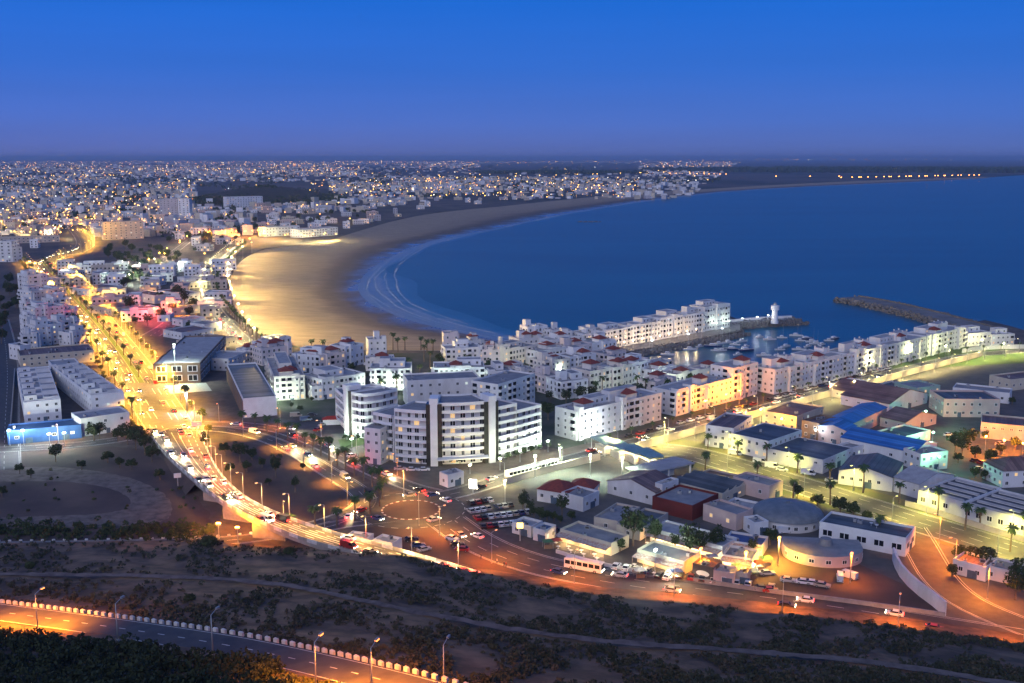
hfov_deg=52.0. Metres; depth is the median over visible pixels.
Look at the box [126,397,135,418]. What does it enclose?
palm tree
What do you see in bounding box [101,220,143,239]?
apartment block
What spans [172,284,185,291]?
broadleaf tree
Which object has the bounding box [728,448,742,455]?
parked van
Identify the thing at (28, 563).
round shrub
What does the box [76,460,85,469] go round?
broadleaf tree
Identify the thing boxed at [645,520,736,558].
grill row
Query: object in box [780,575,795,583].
parked car
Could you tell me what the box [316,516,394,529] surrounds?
roundabout approach
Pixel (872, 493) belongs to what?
port street verge
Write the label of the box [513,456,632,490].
bus yard
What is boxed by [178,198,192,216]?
apartment block
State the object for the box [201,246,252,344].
beach road
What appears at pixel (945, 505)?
window
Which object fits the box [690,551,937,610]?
market yard
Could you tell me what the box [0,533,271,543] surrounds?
underpass road
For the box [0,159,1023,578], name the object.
ground
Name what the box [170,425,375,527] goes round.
loop road
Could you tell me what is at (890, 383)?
shed
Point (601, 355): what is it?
apartment block
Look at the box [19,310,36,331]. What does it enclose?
apartment block
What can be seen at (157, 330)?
car park road
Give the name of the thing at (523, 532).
door
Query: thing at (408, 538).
parked car
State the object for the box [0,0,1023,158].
sky
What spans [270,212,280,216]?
town block
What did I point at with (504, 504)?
parked car
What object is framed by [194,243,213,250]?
town block
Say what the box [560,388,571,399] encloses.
broadleaf tree
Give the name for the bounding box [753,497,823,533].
domed hall
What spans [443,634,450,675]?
street lamp
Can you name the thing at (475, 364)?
apartment block
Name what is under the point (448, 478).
house
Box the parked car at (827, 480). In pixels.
[824,477,837,481]
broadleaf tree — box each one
[0,302,7,310]
[0,312,7,324]
[0,315,7,329]
[0,328,6,343]
[0,485,7,496]
[3,280,11,287]
[4,272,13,282]
[5,284,14,295]
[5,301,12,310]
[11,283,17,293]
[12,299,20,307]
[14,463,23,473]
[26,468,34,477]
[48,444,62,461]
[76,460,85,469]
[84,422,99,440]
[96,422,105,438]
[100,451,114,462]
[111,426,122,441]
[112,250,120,259]
[115,457,124,467]
[116,253,124,259]
[117,421,135,444]
[120,279,126,287]
[122,239,128,249]
[122,295,137,305]
[123,276,130,286]
[125,458,137,469]
[126,425,143,449]
[127,243,135,249]
[130,255,138,264]
[131,315,138,324]
[134,270,143,283]
[134,428,155,454]
[142,313,152,325]
[145,253,153,263]
[145,441,160,461]
[149,350,156,357]
[153,468,164,479]
[155,306,165,315]
[168,303,177,307]
[171,287,181,291]
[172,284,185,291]
[174,250,181,256]
[179,291,189,304]
[180,385,189,394]
[184,306,193,315]
[185,231,191,240]
[189,296,197,303]
[196,408,206,417]
[199,431,209,445]
[204,424,211,433]
[218,442,230,454]
[224,462,234,473]
[230,441,248,461]
[241,460,251,471]
[246,447,256,459]
[258,457,265,464]
[270,453,282,477]
[291,475,299,489]
[348,362,355,368]
[435,353,444,360]
[504,452,511,457]
[518,489,529,509]
[526,499,534,509]
[529,507,535,513]
[535,507,543,518]
[541,402,554,419]
[541,510,551,520]
[545,390,553,397]
[550,511,557,518]
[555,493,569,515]
[556,515,562,520]
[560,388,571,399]
[566,510,575,517]
[573,385,586,395]
[586,386,597,393]
[614,537,625,551]
[620,506,647,545]
[635,383,645,388]
[646,515,662,539]
[669,533,679,544]
[679,522,702,548]
[695,530,710,551]
[708,523,726,543]
[748,537,757,547]
[762,528,778,544]
[792,483,803,498]
[810,494,825,506]
[832,496,847,512]
[845,501,860,514]
[861,510,872,517]
[946,431,964,451]
[946,563,957,576]
[951,545,967,554]
[953,452,963,462]
[954,437,971,454]
[959,427,979,449]
[963,546,980,555]
[969,445,980,457]
[970,466,980,477]
[974,546,997,560]
[980,469,988,479]
[981,429,988,436]
[984,449,998,459]
[996,443,1005,454]
[1003,572,1023,599]
[1007,557,1023,591]
[1008,397,1015,402]
[1009,436,1021,449]
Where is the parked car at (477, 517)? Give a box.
[472,514,481,520]
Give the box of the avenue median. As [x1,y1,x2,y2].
[42,262,143,382]
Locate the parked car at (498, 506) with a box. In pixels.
[493,503,503,509]
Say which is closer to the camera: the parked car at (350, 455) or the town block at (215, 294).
the parked car at (350, 455)
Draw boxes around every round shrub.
[24,561,35,568]
[183,594,195,600]
[199,534,218,545]
[283,546,294,554]
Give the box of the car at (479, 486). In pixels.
[477,484,486,489]
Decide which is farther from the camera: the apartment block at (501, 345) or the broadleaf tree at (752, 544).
the apartment block at (501, 345)
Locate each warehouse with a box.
[226,362,276,417]
[767,437,852,473]
[823,402,887,428]
[840,380,928,410]
[840,426,936,461]
[980,413,1023,441]
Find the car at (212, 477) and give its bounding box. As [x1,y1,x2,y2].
[209,475,216,480]
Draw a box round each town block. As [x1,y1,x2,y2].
[5,219,16,225]
[15,230,26,235]
[22,208,31,215]
[27,221,39,224]
[29,239,40,247]
[30,211,45,217]
[33,219,50,225]
[39,230,58,234]
[41,225,60,231]
[41,227,59,233]
[44,228,53,234]
[50,215,55,220]
[57,259,74,269]
[58,267,84,274]
[65,208,75,211]
[68,262,88,272]
[74,274,92,285]
[83,260,104,267]
[91,217,106,225]
[91,263,121,274]
[91,293,125,304]
[92,271,108,283]
[94,204,106,209]
[102,286,126,294]
[106,217,117,220]
[107,274,126,286]
[111,260,128,269]
[121,211,135,217]
[121,306,148,321]
[126,292,142,304]
[132,263,148,272]
[133,271,149,280]
[140,275,165,284]
[140,284,157,291]
[144,279,160,288]
[148,264,175,275]
[153,214,168,221]
[154,270,172,281]
[157,312,173,321]
[161,296,181,310]
[162,261,177,270]
[163,222,178,227]
[164,225,176,232]
[166,292,187,304]
[170,282,189,289]
[174,232,184,238]
[178,258,191,271]
[184,264,200,275]
[184,281,206,287]
[190,227,206,234]
[191,236,200,245]
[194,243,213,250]
[195,267,210,274]
[197,297,230,306]
[198,206,209,209]
[199,262,209,267]
[199,303,219,316]
[204,290,232,299]
[211,258,235,269]
[211,277,226,288]
[212,223,221,228]
[212,234,231,241]
[214,264,230,275]
[215,236,231,243]
[220,209,226,215]
[222,219,238,221]
[226,229,232,233]
[235,237,243,244]
[254,203,265,206]
[256,221,269,225]
[261,206,272,212]
[266,213,274,218]
[267,218,275,224]
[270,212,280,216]
[280,219,293,222]
[282,215,295,219]
[290,218,304,223]
[296,201,306,204]
[298,205,308,208]
[302,208,315,213]
[313,222,320,226]
[314,220,326,224]
[327,217,336,222]
[341,212,351,215]
[343,220,349,227]
[352,219,363,223]
[366,210,376,218]
[374,214,380,220]
[377,202,386,205]
[416,205,424,208]
[425,189,432,192]
[499,196,507,199]
[506,189,514,193]
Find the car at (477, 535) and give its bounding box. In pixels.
[471,532,483,538]
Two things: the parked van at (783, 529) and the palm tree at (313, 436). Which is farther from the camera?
the palm tree at (313, 436)
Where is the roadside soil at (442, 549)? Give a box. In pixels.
[344,526,517,573]
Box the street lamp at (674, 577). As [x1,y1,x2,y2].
[673,562,676,596]
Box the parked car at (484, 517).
[479,514,487,519]
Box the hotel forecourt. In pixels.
[268,419,487,491]
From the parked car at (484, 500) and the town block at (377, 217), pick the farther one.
the town block at (377, 217)
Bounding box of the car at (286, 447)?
[281,445,289,449]
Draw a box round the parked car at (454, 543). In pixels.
[449,540,464,546]
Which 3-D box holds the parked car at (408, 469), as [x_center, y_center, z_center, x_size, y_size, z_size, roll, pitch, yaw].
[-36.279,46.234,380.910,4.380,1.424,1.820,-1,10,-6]
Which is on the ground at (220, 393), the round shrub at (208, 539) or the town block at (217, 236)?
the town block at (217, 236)
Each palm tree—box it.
[93,338,99,353]
[99,350,106,363]
[104,356,111,375]
[110,369,118,385]
[118,381,125,389]
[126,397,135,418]
[237,410,245,427]
[250,412,258,427]
[262,415,271,432]
[273,418,281,435]
[283,422,291,438]
[292,422,300,442]
[301,432,308,446]
[307,503,320,524]
[309,433,316,451]
[315,436,324,455]
[323,436,333,460]
[331,506,342,526]
[332,448,340,465]
[339,445,350,470]
[349,457,358,475]
[349,495,360,520]
[357,456,369,480]
[363,490,375,513]
[366,465,376,486]
[372,465,384,492]
[374,482,383,506]
[377,377,384,384]
[377,475,389,498]
[389,332,395,349]
[392,373,399,391]
[394,337,400,351]
[418,336,423,349]
[421,344,426,361]
[592,381,598,388]
[599,376,606,388]
[701,451,710,469]
[704,433,712,447]
[734,440,742,455]
[753,459,762,473]
[763,442,771,460]
[789,478,797,497]
[793,453,803,472]
[824,462,835,478]
[825,478,836,504]
[858,463,870,492]
[875,513,886,524]
[894,481,906,503]
[932,486,945,515]
[960,502,973,529]
[973,507,986,522]
[1004,525,1019,551]
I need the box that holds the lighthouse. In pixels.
[771,302,779,323]
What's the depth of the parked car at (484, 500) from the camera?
344.79 m
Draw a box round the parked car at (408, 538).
[403,535,418,541]
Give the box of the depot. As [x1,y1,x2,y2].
[929,390,999,416]
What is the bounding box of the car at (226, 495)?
[222,492,231,498]
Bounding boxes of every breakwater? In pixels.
[626,330,750,356]
[730,315,809,329]
[833,295,1008,330]
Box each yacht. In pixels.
[661,351,674,354]
[683,346,696,349]
[724,335,732,343]
[736,333,746,342]
[756,340,770,355]
[763,337,775,339]
[780,337,790,347]
[789,333,802,335]
[792,335,805,349]
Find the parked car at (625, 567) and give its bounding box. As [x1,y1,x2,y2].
[621,564,631,571]
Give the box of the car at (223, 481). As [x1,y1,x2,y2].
[220,479,226,484]
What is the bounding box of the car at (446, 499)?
[440,497,451,502]
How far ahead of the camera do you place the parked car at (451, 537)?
311.67 m
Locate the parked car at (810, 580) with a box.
[807,578,818,586]
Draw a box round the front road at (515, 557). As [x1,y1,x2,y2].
[427,516,1023,633]
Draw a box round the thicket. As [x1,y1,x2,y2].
[0,626,294,682]
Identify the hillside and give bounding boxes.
[0,540,1023,682]
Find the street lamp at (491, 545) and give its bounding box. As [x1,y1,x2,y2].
[491,529,496,562]
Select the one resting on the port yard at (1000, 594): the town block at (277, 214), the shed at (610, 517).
the shed at (610, 517)
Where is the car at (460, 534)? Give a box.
[455,531,466,538]
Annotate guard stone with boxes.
[298,642,303,647]
[306,644,311,649]
[322,647,327,653]
[329,649,335,654]
[337,651,343,656]
[345,652,351,658]
[354,654,359,660]
[362,656,367,662]
[378,660,383,666]
[386,662,391,667]
[395,664,400,670]
[403,666,409,672]
[412,668,418,674]
[422,670,427,676]
[431,673,437,679]
[441,676,447,682]
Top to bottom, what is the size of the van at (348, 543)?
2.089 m
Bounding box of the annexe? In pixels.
[561,485,598,511]
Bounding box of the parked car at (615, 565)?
[611,562,621,569]
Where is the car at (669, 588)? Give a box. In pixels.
[663,585,680,593]
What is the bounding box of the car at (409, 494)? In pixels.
[403,492,415,497]
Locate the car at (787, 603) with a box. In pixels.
[778,600,795,607]
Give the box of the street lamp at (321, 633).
[314,631,323,682]
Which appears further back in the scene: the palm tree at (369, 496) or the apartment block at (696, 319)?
the apartment block at (696, 319)
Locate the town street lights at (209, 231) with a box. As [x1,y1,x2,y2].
[1,171,577,308]
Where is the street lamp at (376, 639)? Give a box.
[370,637,378,682]
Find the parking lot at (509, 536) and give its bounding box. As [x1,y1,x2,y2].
[462,497,559,558]
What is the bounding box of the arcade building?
[819,511,915,556]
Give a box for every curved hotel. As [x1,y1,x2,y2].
[335,382,397,437]
[373,392,540,465]
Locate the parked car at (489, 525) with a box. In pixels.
[485,522,492,528]
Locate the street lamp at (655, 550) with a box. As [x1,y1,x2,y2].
[654,549,656,571]
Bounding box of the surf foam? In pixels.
[366,181,929,338]
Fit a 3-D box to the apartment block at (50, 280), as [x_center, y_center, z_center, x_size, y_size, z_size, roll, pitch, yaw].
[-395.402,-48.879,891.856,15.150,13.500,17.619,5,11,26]
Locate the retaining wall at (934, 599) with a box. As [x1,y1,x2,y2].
[892,547,946,615]
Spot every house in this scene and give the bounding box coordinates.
[71,406,129,436]
[439,468,463,487]
[655,477,678,491]
[703,499,752,530]
[733,471,782,498]
[801,414,835,440]
[830,378,868,386]
[903,445,947,469]
[982,456,1023,487]
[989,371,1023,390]
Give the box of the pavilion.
[163,325,213,339]
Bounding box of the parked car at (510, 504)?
[506,501,513,507]
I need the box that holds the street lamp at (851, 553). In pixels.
[849,552,852,582]
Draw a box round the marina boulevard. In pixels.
[423,349,1023,498]
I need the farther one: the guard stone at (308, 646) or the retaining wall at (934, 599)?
the retaining wall at (934, 599)
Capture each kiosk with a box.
[512,516,542,537]
[533,522,555,541]
[692,556,721,579]
[713,564,737,582]
[736,564,751,583]
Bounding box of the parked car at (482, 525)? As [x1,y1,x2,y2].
[479,522,486,528]
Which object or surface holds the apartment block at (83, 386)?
on the ground at (220, 393)
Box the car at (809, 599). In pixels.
[796,595,813,603]
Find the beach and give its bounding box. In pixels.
[229,177,986,350]
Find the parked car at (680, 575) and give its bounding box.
[676,572,684,578]
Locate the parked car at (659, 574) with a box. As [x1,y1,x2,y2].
[654,571,665,578]
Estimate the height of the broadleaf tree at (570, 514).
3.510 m
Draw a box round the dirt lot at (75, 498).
[0,446,211,540]
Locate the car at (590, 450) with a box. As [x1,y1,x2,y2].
[586,448,596,452]
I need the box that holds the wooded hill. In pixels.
[199,186,330,204]
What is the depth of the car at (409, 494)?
351.26 m
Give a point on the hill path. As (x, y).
(689, 646)
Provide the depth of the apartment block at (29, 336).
619.22 m
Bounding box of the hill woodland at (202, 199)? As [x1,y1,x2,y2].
[188,184,346,204]
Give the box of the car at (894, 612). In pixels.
[885,609,903,616]
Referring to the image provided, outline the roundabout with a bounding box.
[356,492,466,528]
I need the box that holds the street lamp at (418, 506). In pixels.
[418,491,419,525]
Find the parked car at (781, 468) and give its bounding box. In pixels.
[776,466,788,471]
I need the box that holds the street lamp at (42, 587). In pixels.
[35,586,44,627]
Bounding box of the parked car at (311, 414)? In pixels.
[307,412,316,415]
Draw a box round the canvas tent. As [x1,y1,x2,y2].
[322,416,339,424]
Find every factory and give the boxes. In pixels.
[730,422,801,458]
[917,477,1000,516]
[962,489,1023,534]
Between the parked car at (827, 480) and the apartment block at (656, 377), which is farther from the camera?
the apartment block at (656, 377)
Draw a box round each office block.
[705,412,752,448]
[894,379,939,399]
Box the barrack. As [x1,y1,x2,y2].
[983,557,1023,582]
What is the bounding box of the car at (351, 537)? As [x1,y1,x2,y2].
[341,534,356,540]
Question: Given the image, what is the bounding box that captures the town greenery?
[0,163,720,238]
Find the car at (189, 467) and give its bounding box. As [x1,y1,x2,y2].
[186,464,192,469]
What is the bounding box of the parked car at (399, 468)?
[394,466,405,470]
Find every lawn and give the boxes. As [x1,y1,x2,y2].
[338,437,364,447]
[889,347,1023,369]
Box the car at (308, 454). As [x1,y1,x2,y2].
[304,452,312,456]
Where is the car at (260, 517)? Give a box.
[256,515,265,521]
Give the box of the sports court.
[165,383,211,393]
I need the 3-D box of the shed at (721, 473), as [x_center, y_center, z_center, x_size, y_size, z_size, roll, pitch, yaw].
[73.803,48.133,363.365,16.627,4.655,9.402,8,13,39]
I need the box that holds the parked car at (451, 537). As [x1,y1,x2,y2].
[445,534,459,539]
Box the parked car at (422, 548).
[416,545,431,552]
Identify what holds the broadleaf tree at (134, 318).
on the ground at (220, 393)
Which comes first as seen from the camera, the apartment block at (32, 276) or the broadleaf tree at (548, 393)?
the broadleaf tree at (548, 393)
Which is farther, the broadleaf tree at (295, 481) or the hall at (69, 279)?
the hall at (69, 279)
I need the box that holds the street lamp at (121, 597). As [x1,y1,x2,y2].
[115,595,124,641]
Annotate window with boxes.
[156,366,165,371]
[156,375,166,381]
[172,366,181,371]
[172,375,182,380]
[187,365,197,371]
[188,375,197,380]
[450,421,455,425]
[450,451,455,455]
[460,413,465,417]
[470,420,475,424]
[470,435,475,439]
[822,529,832,536]
[839,532,849,538]
[856,535,866,543]
[873,539,884,546]
[891,542,902,550]
[920,496,925,502]
[931,499,936,505]
[942,502,947,508]
[986,515,991,521]
[997,518,1003,524]
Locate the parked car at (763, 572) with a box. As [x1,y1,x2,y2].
[759,569,775,575]
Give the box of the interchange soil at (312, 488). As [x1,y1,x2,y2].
[206,442,351,521]
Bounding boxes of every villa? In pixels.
[536,479,575,503]
[572,477,599,493]
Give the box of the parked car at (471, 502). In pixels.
[466,500,475,505]
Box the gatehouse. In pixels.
[743,515,768,534]
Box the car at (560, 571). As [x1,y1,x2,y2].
[551,567,566,575]
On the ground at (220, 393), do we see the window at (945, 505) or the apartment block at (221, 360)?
the apartment block at (221, 360)
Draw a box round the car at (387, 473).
[382,470,391,475]
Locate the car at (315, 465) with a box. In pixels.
[310,463,318,467]
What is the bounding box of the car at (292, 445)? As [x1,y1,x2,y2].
[288,443,296,447]
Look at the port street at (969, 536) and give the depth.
344.94 m
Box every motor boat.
[704,343,721,346]
[723,346,740,349]
[737,347,753,351]
[801,336,812,339]
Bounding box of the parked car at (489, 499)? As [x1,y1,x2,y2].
[484,497,493,502]
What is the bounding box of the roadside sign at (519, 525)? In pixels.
[517,523,522,540]
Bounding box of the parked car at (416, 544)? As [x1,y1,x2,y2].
[410,541,425,547]
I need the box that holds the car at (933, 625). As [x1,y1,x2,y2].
[926,623,942,627]
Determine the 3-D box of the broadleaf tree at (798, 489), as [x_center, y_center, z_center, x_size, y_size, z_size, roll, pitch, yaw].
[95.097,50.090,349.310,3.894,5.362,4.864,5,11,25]
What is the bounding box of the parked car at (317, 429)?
[313,427,322,431]
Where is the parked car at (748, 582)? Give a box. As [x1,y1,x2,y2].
[744,580,751,585]
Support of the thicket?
on the hillside
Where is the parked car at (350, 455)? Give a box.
[346,453,357,457]
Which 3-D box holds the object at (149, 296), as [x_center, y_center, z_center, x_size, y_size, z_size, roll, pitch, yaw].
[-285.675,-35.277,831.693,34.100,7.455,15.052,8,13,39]
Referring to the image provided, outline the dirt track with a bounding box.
[0,467,171,528]
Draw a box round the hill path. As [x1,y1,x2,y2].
[0,572,1018,682]
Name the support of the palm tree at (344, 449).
on the hotel forecourt
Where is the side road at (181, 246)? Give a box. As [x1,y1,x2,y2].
[154,240,190,263]
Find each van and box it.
[202,473,209,479]
[204,478,212,487]
[249,427,259,433]
[259,512,273,522]
[274,513,290,522]
[290,412,301,416]
[299,416,311,421]
[339,470,349,479]
[339,538,357,548]
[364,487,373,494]
[707,414,716,420]
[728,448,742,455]
[752,456,765,463]
[764,461,778,468]
[776,526,790,533]
[800,468,815,475]
[836,570,843,582]
[841,568,858,579]
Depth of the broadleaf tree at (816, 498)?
339.86 m
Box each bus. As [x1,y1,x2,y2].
[505,465,532,476]
[519,462,545,468]
[531,458,558,465]
[564,555,604,573]
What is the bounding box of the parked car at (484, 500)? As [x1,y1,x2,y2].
[478,498,487,503]
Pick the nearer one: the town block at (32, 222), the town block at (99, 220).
the town block at (32, 222)
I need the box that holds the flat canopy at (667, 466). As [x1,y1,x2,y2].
[625,456,694,476]
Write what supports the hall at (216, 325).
on the ground at (220, 393)
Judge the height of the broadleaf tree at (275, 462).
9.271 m
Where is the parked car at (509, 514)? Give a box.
[504,511,512,516]
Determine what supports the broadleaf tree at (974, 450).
on the ground at (220, 393)
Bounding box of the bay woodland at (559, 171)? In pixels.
[472,169,647,173]
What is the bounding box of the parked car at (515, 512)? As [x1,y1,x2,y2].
[510,510,519,515]
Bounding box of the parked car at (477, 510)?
[472,507,480,512]
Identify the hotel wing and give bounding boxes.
[364,423,389,464]
[403,370,479,403]
[471,370,534,401]
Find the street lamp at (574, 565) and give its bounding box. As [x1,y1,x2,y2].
[574,548,577,583]
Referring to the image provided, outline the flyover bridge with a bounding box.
[147,430,480,572]
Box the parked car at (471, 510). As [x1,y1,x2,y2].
[466,508,475,513]
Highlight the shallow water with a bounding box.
[358,178,986,340]
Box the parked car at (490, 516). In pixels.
[486,513,493,519]
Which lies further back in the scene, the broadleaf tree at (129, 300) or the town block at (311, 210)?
the town block at (311, 210)
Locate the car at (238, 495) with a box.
[233,493,243,498]
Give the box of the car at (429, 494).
[425,492,438,496]
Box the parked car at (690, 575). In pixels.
[687,573,694,580]
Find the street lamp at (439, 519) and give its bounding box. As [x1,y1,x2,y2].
[439,504,445,535]
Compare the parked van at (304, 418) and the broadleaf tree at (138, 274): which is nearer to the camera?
the parked van at (304, 418)
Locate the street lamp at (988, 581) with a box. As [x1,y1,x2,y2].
[983,565,989,599]
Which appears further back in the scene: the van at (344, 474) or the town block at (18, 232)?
the town block at (18, 232)
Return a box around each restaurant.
[554,521,628,557]
[632,540,699,573]
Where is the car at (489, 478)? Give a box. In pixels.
[486,476,497,480]
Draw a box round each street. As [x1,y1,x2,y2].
[0,319,20,469]
[0,427,168,451]
[648,443,1023,561]
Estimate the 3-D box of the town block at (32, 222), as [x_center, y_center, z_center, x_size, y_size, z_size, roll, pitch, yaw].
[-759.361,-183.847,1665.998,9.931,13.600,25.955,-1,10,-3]
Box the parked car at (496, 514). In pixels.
[492,512,500,518]
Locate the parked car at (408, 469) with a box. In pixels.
[406,467,417,471]
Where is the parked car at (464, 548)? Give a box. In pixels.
[454,545,469,551]
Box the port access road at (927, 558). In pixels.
[907,527,1023,634]
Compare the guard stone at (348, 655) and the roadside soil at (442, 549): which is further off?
the roadside soil at (442, 549)
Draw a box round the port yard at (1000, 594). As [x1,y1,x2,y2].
[479,363,1023,622]
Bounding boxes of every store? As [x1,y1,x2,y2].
[176,334,235,346]
[616,508,667,540]
[652,484,718,520]
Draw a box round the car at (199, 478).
[195,476,202,481]
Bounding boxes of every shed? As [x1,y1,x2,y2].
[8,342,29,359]
[594,502,639,530]
[703,468,737,478]
[729,497,756,507]
[829,378,858,398]
[837,441,863,454]
[879,406,936,427]
[880,381,896,386]
[953,383,1011,403]
[953,551,996,581]
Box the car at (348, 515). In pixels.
[344,513,352,518]
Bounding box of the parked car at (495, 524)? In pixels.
[491,521,498,527]
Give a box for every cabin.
[349,531,373,540]
[373,534,401,548]
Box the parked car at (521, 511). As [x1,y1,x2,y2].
[517,509,525,514]
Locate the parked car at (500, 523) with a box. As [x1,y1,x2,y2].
[497,521,504,527]
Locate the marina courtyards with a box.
[249,352,757,449]
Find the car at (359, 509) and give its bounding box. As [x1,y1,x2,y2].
[356,506,366,512]
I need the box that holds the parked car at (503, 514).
[498,511,506,517]
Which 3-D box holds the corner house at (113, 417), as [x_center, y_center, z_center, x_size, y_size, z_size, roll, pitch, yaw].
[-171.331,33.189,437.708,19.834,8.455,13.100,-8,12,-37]
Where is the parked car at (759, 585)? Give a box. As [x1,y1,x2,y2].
[753,584,767,588]
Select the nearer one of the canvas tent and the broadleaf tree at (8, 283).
the canvas tent
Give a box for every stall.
[542,539,553,548]
[552,538,562,547]
[633,567,646,577]
[670,568,682,578]
[706,553,718,557]
[721,545,758,567]
[728,531,767,555]
[751,568,758,578]
[753,559,765,569]
[759,555,773,565]
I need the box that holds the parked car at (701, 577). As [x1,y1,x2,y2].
[698,575,704,581]
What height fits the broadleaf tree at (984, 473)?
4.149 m
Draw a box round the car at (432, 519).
[427,516,440,522]
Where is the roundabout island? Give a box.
[381,500,440,519]
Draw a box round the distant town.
[0,161,738,236]
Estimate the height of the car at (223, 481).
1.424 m
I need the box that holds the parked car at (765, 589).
[762,586,777,592]
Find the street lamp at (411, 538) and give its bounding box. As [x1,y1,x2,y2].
[407,527,411,554]
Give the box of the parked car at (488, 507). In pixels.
[485,505,492,510]
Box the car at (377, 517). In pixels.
[371,514,383,520]
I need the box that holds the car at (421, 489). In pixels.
[413,487,424,491]
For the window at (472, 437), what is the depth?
389.29 m
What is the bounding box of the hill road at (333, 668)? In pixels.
[0,603,445,682]
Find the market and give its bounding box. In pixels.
[7,418,81,444]
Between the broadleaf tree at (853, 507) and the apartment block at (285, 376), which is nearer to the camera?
the broadleaf tree at (853, 507)
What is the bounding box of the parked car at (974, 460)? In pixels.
[969,458,980,462]
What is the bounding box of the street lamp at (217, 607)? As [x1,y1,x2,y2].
[210,606,219,654]
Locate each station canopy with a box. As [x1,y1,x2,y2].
[590,434,618,454]
[606,439,633,460]
[625,443,648,464]
[634,447,664,463]
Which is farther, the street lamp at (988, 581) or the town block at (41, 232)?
the town block at (41, 232)
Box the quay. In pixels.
[619,318,739,351]
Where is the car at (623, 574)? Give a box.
[611,571,628,578]
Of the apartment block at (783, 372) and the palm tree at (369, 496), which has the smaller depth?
the palm tree at (369, 496)
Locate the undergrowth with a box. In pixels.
[0,468,215,540]
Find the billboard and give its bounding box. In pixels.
[469,479,476,492]
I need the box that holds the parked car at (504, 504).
[501,502,508,507]
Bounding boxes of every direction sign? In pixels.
[174,473,180,485]
[191,421,201,435]
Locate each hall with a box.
[17,343,94,366]
[50,274,92,284]
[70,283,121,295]
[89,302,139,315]
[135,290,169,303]
[138,304,159,316]
[153,335,225,382]
[158,289,199,300]
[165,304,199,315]
[172,315,205,326]
[177,274,213,281]
[190,320,221,330]
[606,469,679,504]
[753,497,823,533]
[780,536,862,567]
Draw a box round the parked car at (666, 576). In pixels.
[662,573,673,580]
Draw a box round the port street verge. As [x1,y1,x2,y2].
[654,436,1023,552]
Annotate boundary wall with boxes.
[10,368,14,423]
[505,453,599,484]
[556,549,639,572]
[634,351,982,447]
[690,577,944,616]
[905,500,1023,541]
[962,344,1023,352]
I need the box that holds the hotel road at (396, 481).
[202,422,441,493]
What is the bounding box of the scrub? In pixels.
[0,538,1023,682]
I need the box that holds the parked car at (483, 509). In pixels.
[479,506,486,511]
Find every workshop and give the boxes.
[676,470,744,500]
[762,401,823,428]
[818,420,856,443]
[838,453,903,491]
[877,424,930,440]
[893,465,954,497]
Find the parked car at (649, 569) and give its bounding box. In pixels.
[643,567,652,574]
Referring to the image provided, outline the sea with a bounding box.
[233,175,1023,367]
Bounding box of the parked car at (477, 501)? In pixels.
[472,499,481,504]
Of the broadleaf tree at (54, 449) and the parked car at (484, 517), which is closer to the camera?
the parked car at (484, 517)
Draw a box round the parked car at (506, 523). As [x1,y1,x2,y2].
[503,520,509,526]
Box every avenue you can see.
[26,262,199,434]
[33,227,93,263]
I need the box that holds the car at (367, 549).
[362,547,377,551]
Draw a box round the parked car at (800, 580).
[796,577,812,585]
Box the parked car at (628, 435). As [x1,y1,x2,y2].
[624,433,633,437]
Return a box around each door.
[25,437,32,442]
[62,434,69,439]
[455,479,460,485]
[521,529,526,536]
[538,534,544,541]
[551,497,556,503]
[590,501,594,508]
[722,578,731,582]
[740,577,749,583]
[760,527,767,534]
[864,482,871,488]
[967,569,976,579]
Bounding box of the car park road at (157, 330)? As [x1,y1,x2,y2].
[141,316,183,335]
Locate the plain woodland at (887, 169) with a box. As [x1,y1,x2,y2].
[641,165,1023,172]
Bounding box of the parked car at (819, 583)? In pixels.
[813,580,830,588]
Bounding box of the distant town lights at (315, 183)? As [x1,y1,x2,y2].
[1,159,1021,230]
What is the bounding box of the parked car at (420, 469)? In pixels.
[418,467,429,471]
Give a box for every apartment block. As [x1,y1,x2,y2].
[0,235,59,242]
[0,240,18,261]
[12,247,22,261]
[17,268,47,288]
[17,285,57,300]
[17,366,61,422]
[18,326,40,347]
[19,296,34,313]
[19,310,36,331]
[24,301,64,318]
[26,316,61,345]
[41,291,69,303]
[44,285,66,295]
[47,276,60,286]
[48,314,79,329]
[48,358,78,378]
[53,363,124,409]
[58,324,89,344]
[59,303,77,315]
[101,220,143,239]
[159,198,178,214]
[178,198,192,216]
[211,350,247,370]
[223,196,262,207]
[236,340,257,362]
[248,338,291,365]
[258,225,299,236]
[261,334,290,342]
[264,351,304,400]
[290,226,337,237]
[292,345,325,371]
[304,365,364,398]
[306,345,345,367]
[306,374,333,399]
[330,336,363,367]
[363,352,393,370]
[366,330,386,354]
[369,356,411,390]
[431,356,484,377]
[440,338,482,360]
[442,330,458,343]
[467,332,484,345]
[480,340,499,364]
[484,360,511,376]
[494,336,508,362]
[503,339,536,363]
[503,360,534,372]
[509,330,547,345]
[520,319,547,334]
[526,341,565,363]
[528,351,569,371]
[531,364,554,393]
[539,331,569,342]
[544,322,559,335]
[546,369,587,399]
[555,337,591,350]
[555,384,661,440]
[556,345,595,368]
[560,327,582,339]
[571,359,611,390]
[572,324,596,339]
[582,332,615,350]
[590,322,631,346]
[591,345,625,361]
[600,355,631,387]
[618,316,659,344]
[623,352,649,383]
[638,370,675,389]
[642,361,675,377]
[645,309,688,338]
[650,357,673,364]
[652,372,743,415]
[663,366,699,380]
[677,306,705,333]
[689,299,729,330]
[689,360,714,374]
[710,355,757,400]
[757,352,808,393]
[791,345,848,385]
[829,336,886,376]
[869,328,925,365]
[907,320,966,356]
[962,325,990,346]
[989,327,1014,344]

